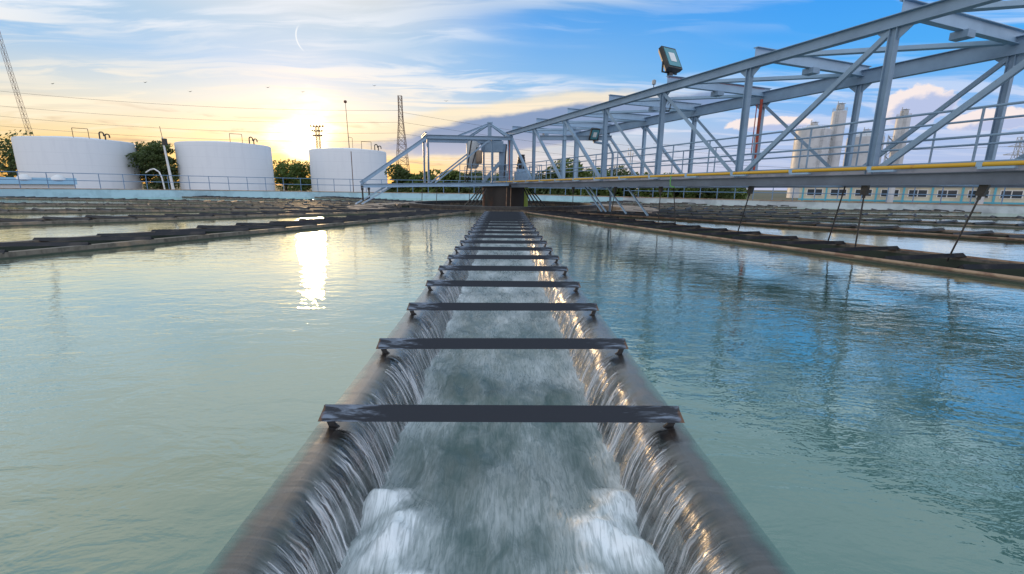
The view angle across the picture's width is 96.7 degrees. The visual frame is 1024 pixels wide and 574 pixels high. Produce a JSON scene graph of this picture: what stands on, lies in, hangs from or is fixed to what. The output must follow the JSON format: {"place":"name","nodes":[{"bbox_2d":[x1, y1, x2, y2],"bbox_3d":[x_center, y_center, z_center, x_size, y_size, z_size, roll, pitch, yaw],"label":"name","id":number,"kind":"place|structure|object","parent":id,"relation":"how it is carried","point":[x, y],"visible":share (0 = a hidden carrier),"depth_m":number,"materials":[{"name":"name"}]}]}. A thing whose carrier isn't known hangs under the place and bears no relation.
{"place":"outdoors","nodes":[
{"label":"outdoors","id":0,"kind":"place"},
{"bbox_2d":[0,174,77,187],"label":"service shed","id":1,"kind":"structure","parent":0,"point":[38,183],"depth_m":62.87,"materials":[{"name":"white paint"}]},
{"bbox_2d":[310,125,323,147],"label":"power line pylon","id":2,"kind":"structure","parent":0,"point":[316,135],"depth_m":143.63,"materials":[{"name":"grey metal"}]},
{"bbox_2d":[142,184,797,200],"bbox_3d":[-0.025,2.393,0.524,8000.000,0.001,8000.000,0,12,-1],"label":"ground","id":3,"kind":"structure","parent":0,"point":[768,196],"depth_m":206.91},
{"bbox_2d":[0,129,32,176],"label":"tree","id":4,"kind":"object","parent":3,"relation":"on","point":[11,162],"visible":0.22,"depth_m":109.42,"materials":[{"name":"green plant"}]},
{"bbox_2d":[0,32,33,135],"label":"radio mast","id":5,"kind":"object","parent":3,"relation":"on","point":[15,86],"visible":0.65,"depth_m":124.65,"materials":[{"name":"grey metal"}]},
{"bbox_2d":[11,128,142,188],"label":"storage tank","id":6,"kind":"object","parent":3,"relation":"on","point":[68,156],"visible":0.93,"depth_m":94.03,"materials":[{"name":"white metal"}]},
{"bbox_2d":[131,141,166,188],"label":"tree","id":7,"kind":"object","parent":3,"relation":"on","point":[138,146],"visible":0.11,"depth_m":107.16,"materials":[{"name":"green plant"}]},
{"bbox_2d":[124,140,179,188],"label":"tree","id":8,"kind":"object","parent":3,"relation":"on","point":[152,154],"visible":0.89,"depth_m":103.12,"materials":[{"name":"green plant"}]},
{"bbox_2d":[145,168,164,188],"bbox_3d":[-45.111,-12.849,57.818,2.327,4.341,0.170,0,12,-1],"label":"gooseneck pipe","id":9,"kind":"object","parent":3,"relation":"on","point":[159,174],"visible":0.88,"depth_m":57.47,"materials":[{"name":"white metal"}]},
{"bbox_2d":[142,156,179,188],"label":"tree","id":10,"kind":"object","parent":3,"relation":"on","point":[174,180],"visible":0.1,"depth_m":121.81,"materials":[{"name":"green plant"}]},
{"bbox_2d":[159,126,174,188],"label":"lamp post","id":11,"kind":"object","parent":3,"relation":"on","point":[164,141],"visible":0.84,"depth_m":65.69,"materials":[{"name":"grey metal"}]},
{"bbox_2d":[174,133,274,190],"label":"storage tank","id":12,"kind":"object","parent":3,"relation":"on","point":[236,162],"visible":0.94,"depth_m":103.55,"materials":[{"name":"white metal"}]},
{"bbox_2d":[273,158,298,190],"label":"tree","id":13,"kind":"object","parent":3,"relation":"on","point":[279,179],"visible":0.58,"depth_m":131.65,"materials":[{"name":"green plant"}]},
{"bbox_2d":[278,160,311,190],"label":"tree","id":14,"kind":"object","parent":3,"relation":"on","point":[300,170],"visible":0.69,"depth_m":127.39,"materials":[{"name":"green plant"}]},
{"bbox_2d":[309,141,387,191],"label":"storage tank","id":15,"kind":"object","parent":3,"relation":"on","point":[328,165],"visible":0.93,"depth_m":117.30,"materials":[{"name":"white metal"}]},
{"bbox_2d":[344,100,352,147],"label":"antenna mast","id":16,"kind":"object","parent":15,"relation":"on","point":[345,101],"visible":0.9,"depth_m":119.95,"materials":[{"name":"metal"}]},
{"bbox_2d":[384,164,417,192],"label":"tree","id":17,"kind":"object","parent":3,"relation":"on","point":[401,175],"visible":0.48,"depth_m":87.86,"materials":[{"name":"green plant"}]},
{"bbox_2d":[395,95,409,172],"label":"lattice tower","id":18,"kind":"structure","parent":3,"relation":"on","point":[402,120],"depth_m":246.38,"materials":[{"name":"grey metal"}]},
{"bbox_2d":[6,126,263,140],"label":"power line","id":19,"kind":"object","parent":18,"relation":"attached to","point":[133,135],"visible":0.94,"depth_m":239.89,"materials":[{"name":"grey metal"}]},
{"bbox_2d":[2,116,281,132],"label":"power line","id":20,"kind":"object","parent":18,"relation":"attached to","point":[148,127],"visible":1,"depth_m":238.98,"materials":[{"name":"grey metal"}]},
{"bbox_2d":[6,106,388,122],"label":"power line","id":21,"kind":"object","parent":18,"relation":"attached to","point":[227,120],"visible":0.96,"depth_m":241.42,"materials":[{"name":"grey metal"}]},
{"bbox_2d":[3,91,397,110],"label":"power line","id":22,"kind":"object","parent":18,"relation":"attached to","point":[253,108],"visible":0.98,"depth_m":240.99,"materials":[{"name":"grey metal"}]},
{"bbox_2d":[404,122,718,160],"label":"power line","id":23,"kind":"object","parent":18,"relation":"attached to","point":[539,142],"visible":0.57,"depth_m":270.69,"materials":[{"name":"grey metal"}]},
{"bbox_2d":[403,112,751,156],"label":"power line","id":24,"kind":"object","parent":18,"relation":"attached to","point":[541,134],"visible":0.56,"depth_m":274.70,"materials":[{"name":"grey metal"}]},
{"bbox_2d":[404,168,444,192],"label":"tree","id":25,"kind":"object","parent":3,"relation":"on","point":[415,178],"visible":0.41,"depth_m":87.90,"materials":[{"name":"green plant"}]},
{"bbox_2d":[434,170,462,192],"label":"hedge bush","id":26,"kind":"object","parent":3,"relation":"on","point":[452,174],"visible":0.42,"depth_m":89.36,"materials":[{"name":"green plant"}]},
{"bbox_2d":[453,171,488,192],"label":"hedge bush","id":27,"kind":"object","parent":3,"relation":"on","point":[467,188],"visible":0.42,"depth_m":87.44,"materials":[{"name":"green plant"}]},
{"bbox_2d":[486,172,513,181],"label":"hedge bush","id":28,"kind":"object","parent":3,"relation":"on","point":[495,179],"visible":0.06,"depth_m":88.42,"materials":[{"name":"green plant"}]},
{"bbox_2d":[464,185,545,206],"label":"column","id":29,"kind":"structure","parent":3,"relation":"on","point":[509,195],"depth_m":29.55,"materials":[{"name":"brown paint"}]},
{"bbox_2d":[496,0,1023,261],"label":"truss bridge","id":30,"kind":"structure","parent":29,"relation":"on","point":[1003,45],"depth_m":12.54,"materials":[{"name":"paint"}]},
{"bbox_2d":[355,132,510,204],"bbox_3d":[-4.945,-7.225,28.666,9.540,4.527,2.560,-3,13,-16],"label":"steel truss","id":31,"kind":"object","parent":30,"relation":"attached to","point":[427,138],"visible":0.97,"depth_m":27.76,"materials":[{"name":"grey metal"}]},
{"bbox_2d":[459,122,508,135],"bbox_3d":[-1.744,-10.164,29.633,3.610,1.055,2.240,0,12,-1],"label":"peak frame","id":32,"kind":"object","parent":30,"relation":"on","point":[490,125],"visible":0.76,"depth_m":29.32,"materials":[{"name":"paint"}]},
{"bbox_2d":[459,141,541,182],"bbox_3d":[-0.742,-8.371,30.609,5.224,2.766,3.844,0,12,-1],"label":"drive unit","id":33,"kind":"object","parent":30,"relation":"on","point":[474,161],"visible":0.73,"depth_m":30.09,"materials":[{"name":"grey metal"}]},
{"bbox_2d":[540,135,613,211],"bbox_3d":[3.176,-5.625,22.645,3.672,3.660,0.316,1,12,4],"label":"lamp post","id":34,"kind":"object","parent":30,"relation":"attached to","point":[561,137],"visible":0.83,"depth_m":22.38,"materials":[{"name":"metal"}]},
{"bbox_2d":[588,127,599,141],"bbox_3d":[3.966,-7.371,22.034,0.483,0.649,0.400,-4,13,-21],"label":"floodlight","id":35,"kind":"object","parent":34,"relation":"attached to","point":[594,135],"visible":1,"depth_m":21.95,"materials":[{"name":"black metal"}]},
{"bbox_2d":[658,46,682,75],"bbox_3d":[5.432,-7.801,15.741,0.735,0.937,0.642,-7,14,-30],"label":"floodlight","id":36,"kind":"object","parent":30,"relation":"on","point":[671,64],"visible":1,"depth_m":15.57,"materials":[{"name":"black metal"}]},
{"bbox_2d":[533,166,576,194],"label":"tree","id":37,"kind":"object","parent":3,"relation":"on","point":[547,191],"visible":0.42,"depth_m":86.55,"materials":[{"name":"green plant"}]},
{"bbox_2d":[552,158,595,195],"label":"tree","id":38,"kind":"object","parent":3,"relation":"on","point":[582,173],"visible":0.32,"depth_m":87.38,"materials":[{"name":"green plant"}]},
{"bbox_2d":[584,167,624,196],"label":"hedge bush","id":39,"kind":"object","parent":3,"relation":"on","point":[603,192],"visible":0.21,"depth_m":88.98,"materials":[{"name":"green plant"}]},
{"bbox_2d":[609,165,638,196],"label":"hedge bush","id":40,"kind":"object","parent":3,"relation":"on","point":[624,173],"visible":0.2,"depth_m":90.33,"materials":[{"name":"green plant"}]},
{"bbox_2d":[630,172,677,197],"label":"hedge bush","id":41,"kind":"object","parent":3,"relation":"on","point":[646,192],"visible":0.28,"depth_m":86.09,"materials":[{"name":"green plant"}]},
{"bbox_2d":[665,188,701,197],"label":"hedge bush","id":42,"kind":"object","parent":3,"relation":"on","point":[686,194],"visible":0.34,"depth_m":87.36,"materials":[{"name":"green plant"}]},
{"bbox_2d":[695,188,736,198],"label":"hedge bush","id":43,"kind":"object","parent":3,"relation":"on","point":[709,193],"visible":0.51,"depth_m":85.97,"materials":[{"name":"green plant"}]},
{"bbox_2d":[725,188,747,198],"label":"hedge bush","id":44,"kind":"object","parent":3,"relation":"on","point":[740,196],"visible":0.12,"depth_m":89.95,"materials":[{"name":"green plant"}]},
{"bbox_2d":[786,120,831,197],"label":"silo","id":45,"kind":"object","parent":3,"relation":"on","point":[814,161],"visible":0.6,"depth_m":142.15,"materials":[{"name":"metal"}]},
{"bbox_2d":[827,133,834,164],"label":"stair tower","id":46,"kind":"structure","parent":3,"relation":"on","point":[831,149],"depth_m":143.81,"materials":[{"name":"grey concrete"}]},
{"bbox_2d":[827,101,847,166],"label":"silo","id":47,"kind":"object","parent":3,"relation":"on","point":[839,115],"visible":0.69,"depth_m":145.21,"materials":[{"name":"concrete"}]},
{"bbox_2d":[843,127,884,165],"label":"silo","id":48,"kind":"object","parent":3,"relation":"on","point":[862,157],"visible":0.12,"depth_m":146.54,"materials":[{"name":"concrete"}]},
{"bbox_2d":[883,135,894,161],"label":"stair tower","id":49,"kind":"structure","parent":3,"relation":"on","point":[885,157],"depth_m":145.77,"materials":[{"name":"grey"}]},
{"bbox_2d":[889,107,911,163],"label":"silo","id":50,"kind":"object","parent":3,"relation":"on","point":[902,122],"visible":0.38,"depth_m":145.74,"materials":[{"name":"concrete"}]},
{"bbox_2d":[1003,137,1023,158],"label":"pylon","id":51,"kind":"object","parent":3,"relation":"on","point":[1019,146],"visible":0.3,"depth_m":156.27,"materials":[{"name":"grey metal"}]},
{"bbox_2d":[663,144,1007,150],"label":"power line","id":52,"kind":"object","parent":51,"relation":"attached to","point":[844,150],"visible":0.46,"depth_m":162.83,"materials":[{"name":"grey metal"}]},
{"bbox_2d":[306,221,697,573],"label":"channel water","id":53,"kind":"structure","parent":0,"point":[501,498],"depth_m":2.71,"materials":[{"name":"grey liquid"}]},
{"bbox_2d":[0,197,1023,573],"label":"basin water","id":54,"kind":"structure","parent":0,"point":[162,407],"depth_m":3.41,"materials":[{"name":"teal liquid"}]},
{"bbox_2d":[0,202,394,207],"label":"launder","id":55,"kind":"object","parent":54,"relation":"in","point":[87,204],"visible":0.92,"depth_m":27.27,"materials":[{"name":"grey concrete"}]},
{"bbox_2d":[0,206,397,213],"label":"launder","id":56,"kind":"object","parent":54,"relation":"in","point":[104,210],"visible":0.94,"depth_m":22.27,"materials":[{"name":"grey concrete"}]},
{"bbox_2d":[0,196,407,207],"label":"launder","id":57,"kind":"object","parent":54,"relation":"on","point":[160,200],"visible":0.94,"depth_m":34.25,"materials":[{"name":"concrete"}]},
{"bbox_2d":[0,207,432,225],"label":"launder","id":58,"kind":"object","parent":54,"relation":"in","point":[43,220],"visible":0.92,"depth_m":17.93,"materials":[{"name":"concrete"}]},
{"bbox_2d":[0,210,473,258],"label":"launder","id":59,"kind":"object","parent":54,"relation":"in","point":[36,246],"visible":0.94,"depth_m":11.47,"materials":[{"name":"concrete"}]},
{"bbox_2d":[182,195,409,207],"bbox_3d":[-19.745,-7.186,40.037,30.294,1.194,2.161,7,14,28],"label":"launder","id":60,"kind":"object","parent":54,"relation":"on","point":[281,199],"visible":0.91,"depth_m":39.57,"materials":[{"name":"brown concrete"}]},
{"bbox_2d":[0,188,622,201],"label":"basin wall","id":61,"kind":"structure","parent":54,"relation":"in","point":[63,192],"depth_m":47.82,"materials":[{"name":"blue paint"}]},
{"bbox_2d":[0,171,596,195],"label":"railing","id":62,"kind":"object","parent":61,"relation":"on","point":[146,181],"visible":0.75,"depth_m":47.47,"materials":[{"name":"grey metal"}]},
{"bbox_2d":[314,196,420,201],"bbox_3d":[-13.118,-7.727,42.831,2.164,1.191,23.418,-11,17,-42],"label":"launder","id":63,"kind":"object","parent":54,"relation":"in","point":[359,199],"visible":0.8,"depth_m":43.10,"materials":[{"name":"concrete"}]},
{"bbox_2d":[214,211,784,573],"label":"launder","id":64,"kind":"object","parent":54,"relation":"in","point":[734,543],"visible":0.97,"depth_m":2.58,"materials":[{"name":"grey concrete"}]},
{"bbox_2d":[203,221,488,573],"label":"overflow water","id":65,"kind":"structure","parent":64,"relation":"on","point":[213,567],"depth_m":2.66,"materials":[{"name":"white liquid"}]},
{"bbox_2d":[517,219,795,573],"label":"overflow water","id":66,"kind":"structure","parent":64,"relation":"on","point":[757,530],"depth_m":2.78,"materials":[{"name":"white liquid"}]},
{"bbox_2d":[347,200,658,219],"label":"ring wall","id":67,"kind":"structure","parent":54,"relation":"in","point":[549,206],"depth_m":26.04,"materials":[{"name":"grey concrete"}]},
{"bbox_2d":[584,200,640,203],"bbox_3d":[7.894,-7.016,40.621,2.157,1.178,14.263,10,15,36],"label":"launder","id":68,"kind":"object","parent":54,"relation":"on","point":[614,202],"visible":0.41,"depth_m":42.58,"materials":[{"name":"grey concrete"}]},
{"bbox_2d":[598,202,706,205],"bbox_3d":[11.039,-6.389,37.915,14.867,1.176,2.156,-8,15,-35],"label":"launder","id":69,"kind":"object","parent":54,"relation":"in","point":[657,204],"visible":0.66,"depth_m":38.65,"materials":[{"name":"grey concrete"}]},
{"bbox_2d":[633,205,796,207],"bbox_3d":[14.745,-5.679,34.847,17.142,1.178,2.158,-4,13,-19],"label":"launder","id":70,"kind":"object","parent":54,"relation":"in","point":[727,206],"visible":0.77,"depth_m":35.05,"materials":[{"name":"grey concrete"}]},
{"bbox_2d":[526,211,1023,283],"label":"launder","id":71,"kind":"object","parent":54,"relation":"in","point":[962,264],"visible":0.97,"depth_m":10.35,"materials":[{"name":"concrete"}]},
{"bbox_2d":[577,211,1023,241],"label":"launder","id":72,"kind":"object","parent":54,"relation":"on","point":[978,235],"visible":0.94,"depth_m":16.39,"materials":[{"name":"brown concrete"}]},
{"bbox_2d":[633,207,981,212],"bbox_3d":[19.141,-4.728,30.724,24.227,1.175,2.159,0,12,-3],"label":"launder","id":73,"kind":"object","parent":54,"relation":"on","point":[846,210],"visible":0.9,"depth_m":30.30,"materials":[{"name":"grey concrete"}]},
{"bbox_2d":[623,197,1023,213],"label":"basin wall","id":74,"kind":"structure","parent":54,"relation":"in","point":[996,208],"depth_m":34.87,"materials":[{"name":"grey paint"}]},
{"bbox_2d":[623,187,1023,204],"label":"railing","id":75,"kind":"object","parent":74,"relation":"on","point":[887,194],"visible":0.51,"depth_m":34.43,"materials":[{"name":"grey metal"}]},
{"bbox_2d":[623,210,1023,228],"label":"launder","id":76,"kind":"object","parent":54,"relation":"on","point":[886,220],"visible":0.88,"depth_m":20.82,"materials":[{"name":"brown concrete"}]},
{"bbox_2d":[633,208,1023,219],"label":"launder","id":77,"kind":"object","parent":54,"relation":"on","point":[892,215],"visible":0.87,"depth_m":25.14,"materials":[{"name":"brown concrete"}]},
{"bbox_2d":[0,0,1023,189],"label":"sky","id":78,"kind":"structure","parent":0,"point":[507,64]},
{"bbox_2d":[798,187,1023,204],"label":"factory building","id":79,"kind":"structure","parent":0,"point":[877,195],"depth_m":60.81,"materials":[{"name":"white paint"}]},
{"bbox_2d":[806,189,822,195],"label":"window","id":80,"kind":"structure","parent":79,"relation":"in","point":[808,190],"depth_m":67.63,"materials":[{"name":"glass"}]},
{"bbox_2d":[830,189,846,195],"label":"window","id":81,"kind":"structure","parent":79,"relation":"in","point":[831,190],"depth_m":66.00,"materials":[{"name":"glass"}]},
{"bbox_2d":[854,189,872,196],"bbox_3d":[49.620,-13.306,64.259,2.000,1.000,0.080,10,15,36],"label":"window","id":82,"kind":"structure","parent":79,"relation":"in","point":[856,190],"depth_m":64.46,"materials":[{"name":"glass"}]},
{"bbox_2d":[880,189,899,196],"bbox_3d":[51.936,-12.909,62.558,2.000,1.000,0.080,10,15,36],"label":"window","id":83,"kind":"structure","parent":79,"relation":"in","point":[883,193],"depth_m":62.77,"materials":[{"name":"glass"}]},
{"bbox_2d":[907,190,927,196],"bbox_3d":[54.242,-12.514,60.864,2.000,1.000,0.080,10,15,36],"label":"window","id":84,"kind":"structure","parent":79,"relation":"in","point":[909,191],"depth_m":60.79,"materials":[{"name":"glass"}]},
{"bbox_2d":[936,190,957,197],"bbox_3d":[56.567,-12.116,59.159,2.000,1.000,0.080,10,15,36],"label":"window","id":85,"kind":"structure","parent":79,"relation":"in","point":[938,191],"depth_m":59.12,"materials":[{"name":"white glass"}]},
{"bbox_2d":[967,190,989,197],"bbox_3d":[58.883,-11.719,57.458,2.000,1.000,0.080,10,15,36],"label":"window","id":86,"kind":"structure","parent":79,"relation":"in","point":[969,191],"depth_m":57.69,"materials":[{"name":"glass"}]},
{"bbox_2d":[999,190,1023,198],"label":"window","id":87,"kind":"structure","parent":79,"relation":"in","point":[1007,192],"depth_m":55.69,"materials":[{"name":"glass"}]}
]}

